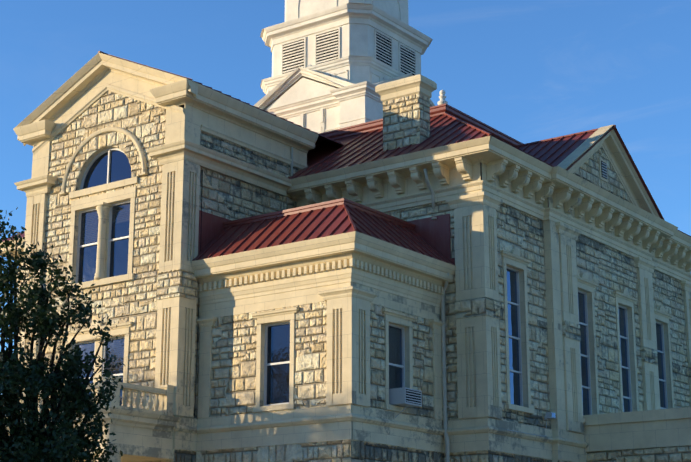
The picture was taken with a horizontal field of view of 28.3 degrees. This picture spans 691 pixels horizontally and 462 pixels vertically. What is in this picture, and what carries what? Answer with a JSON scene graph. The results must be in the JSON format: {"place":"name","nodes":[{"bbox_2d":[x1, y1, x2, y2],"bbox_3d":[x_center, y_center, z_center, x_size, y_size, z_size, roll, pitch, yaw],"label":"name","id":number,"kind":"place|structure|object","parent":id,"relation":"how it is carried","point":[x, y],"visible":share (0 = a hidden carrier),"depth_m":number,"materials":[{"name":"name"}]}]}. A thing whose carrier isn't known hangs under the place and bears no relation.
{"place":"outdoors","nodes":[
{"label":"outdoors","id":0,"kind":"place"},
{"bbox_2d":[0,0,690,351],"label":"sky","id":1,"kind":"structure","parent":0,"point":[530,71],"materials":[{"name":"blue"}]},
{"bbox_2d":[17,91,690,461],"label":"courthouse walls","id":2,"kind":"structure","parent":0,"point":[233,367],"depth_m":43.42,"materials":[{"name":"beige stone"}]},
{"bbox_2d":[72,148,667,414],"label":"window frames","id":3,"kind":"structure","parent":2,"relation":"in","point":[517,304],"depth_m":44.30,"materials":[{"name":"white wood"}]},
{"bbox_2d":[75,150,665,414],"bbox_3d":[3.150,4.078,44.902,7.456,13.145,22.694,-32,-34,64],"label":"window glass","id":4,"kind":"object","parent":3,"relation":"in","point":[278,347],"depth_m":43.81,"materials":[{"name":"blue glass"}]},
{"label":"ground","id":5,"kind":"structure","parent":0,"visible":0},
{"bbox_2d":[0,207,124,461],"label":"oak tree","id":6,"kind":"object","parent":5,"relation":"on","point":[64,446],"depth_m":24.01,"materials":[{"name":"green plant"}]},
{"bbox_2d":[0,376,180,461],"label":"porch","id":7,"kind":"object","parent":5,"relation":"on","point":[142,434],"visible":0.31,"depth_m":39.40,"materials":[{"name":"stone"}]},
{"bbox_2d":[0,53,690,461],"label":"stone trim","id":8,"kind":"structure","parent":5,"relation":"on","point":[182,155],"depth_m":42.67,"materials":[{"name":"beige stone"}]},
{"bbox_2d":[94,205,109,279],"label":"column","id":9,"kind":"structure","parent":8,"relation":"on","point":[102,211],"depth_m":43.94,"materials":[{"name":"beige stone"}]},
{"bbox_2d":[254,0,434,133],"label":"cupola","id":10,"kind":"object","parent":8,"relation":"on","point":[338,93],"visible":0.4,"depth_m":54.29,"materials":[{"name":"paint"}]},
{"bbox_2d":[282,29,415,75],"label":"louvered vents","id":11,"kind":"object","parent":10,"relation":"attached to","point":[326,51],"visible":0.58,"depth_m":55.17,"materials":[{"name":"white wood"}]},
{"bbox_2d":[2,51,690,264],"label":"roof","id":12,"kind":"structure","parent":8,"relation":"on","point":[361,143],"depth_m":43.24,"materials":[{"name":"red metal"}]},
{"bbox_2d":[290,147,449,461],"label":"down pipes","id":13,"kind":"object","parent":8,"relation":"attached to","point":[445,406],"visible":0.81,"depth_m":42.05,"materials":[{"name":"metal"}]},
{"bbox_2d":[194,64,555,436],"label":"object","id":14,"kind":"object","parent":8,"relation":"on","point":[550,415],"visible":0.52,"depth_m":42.88,"materials":[{"name":"grey"}]},
{"bbox_2d":[389,387,421,417],"bbox_3d":[1.690,5.040,39.839,0.715,0.843,0.870,-10,-18,35],"label":"air conditioner","id":15,"kind":"object","parent":8,"relation":"on","point":[406,397],"visible":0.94,"depth_m":39.57,"materials":[{"name":"grey metal"}]},
{"bbox_2d":[375,74,436,152],"bbox_3d":[2.017,-3.119,45.272,1.810,3.860,0.990,-10,-18,35],"label":"chimney","id":16,"kind":"object","parent":8,"relation":"on","point":[406,111],"visible":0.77,"depth_m":45.14,"materials":[{"name":"stone"}]},
{"bbox_2d":[438,90,447,104],"bbox_3d":[3.455,-4.669,48.758,0.360,0.740,0.351,-10,-18,35],"label":"roof finial","id":17,"kind":"object","parent":8,"relation":"on","point":[442,96],"visible":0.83,"depth_m":48.68,"materials":[{"name":"paint"}]},
{"bbox_2d":[583,407,690,461],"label":"annex","id":18,"kind":"object","parent":5,"relation":"on","point":[661,435],"visible":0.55,"depth_m":44.20,"materials":[{"name":"stone"}]}
]}

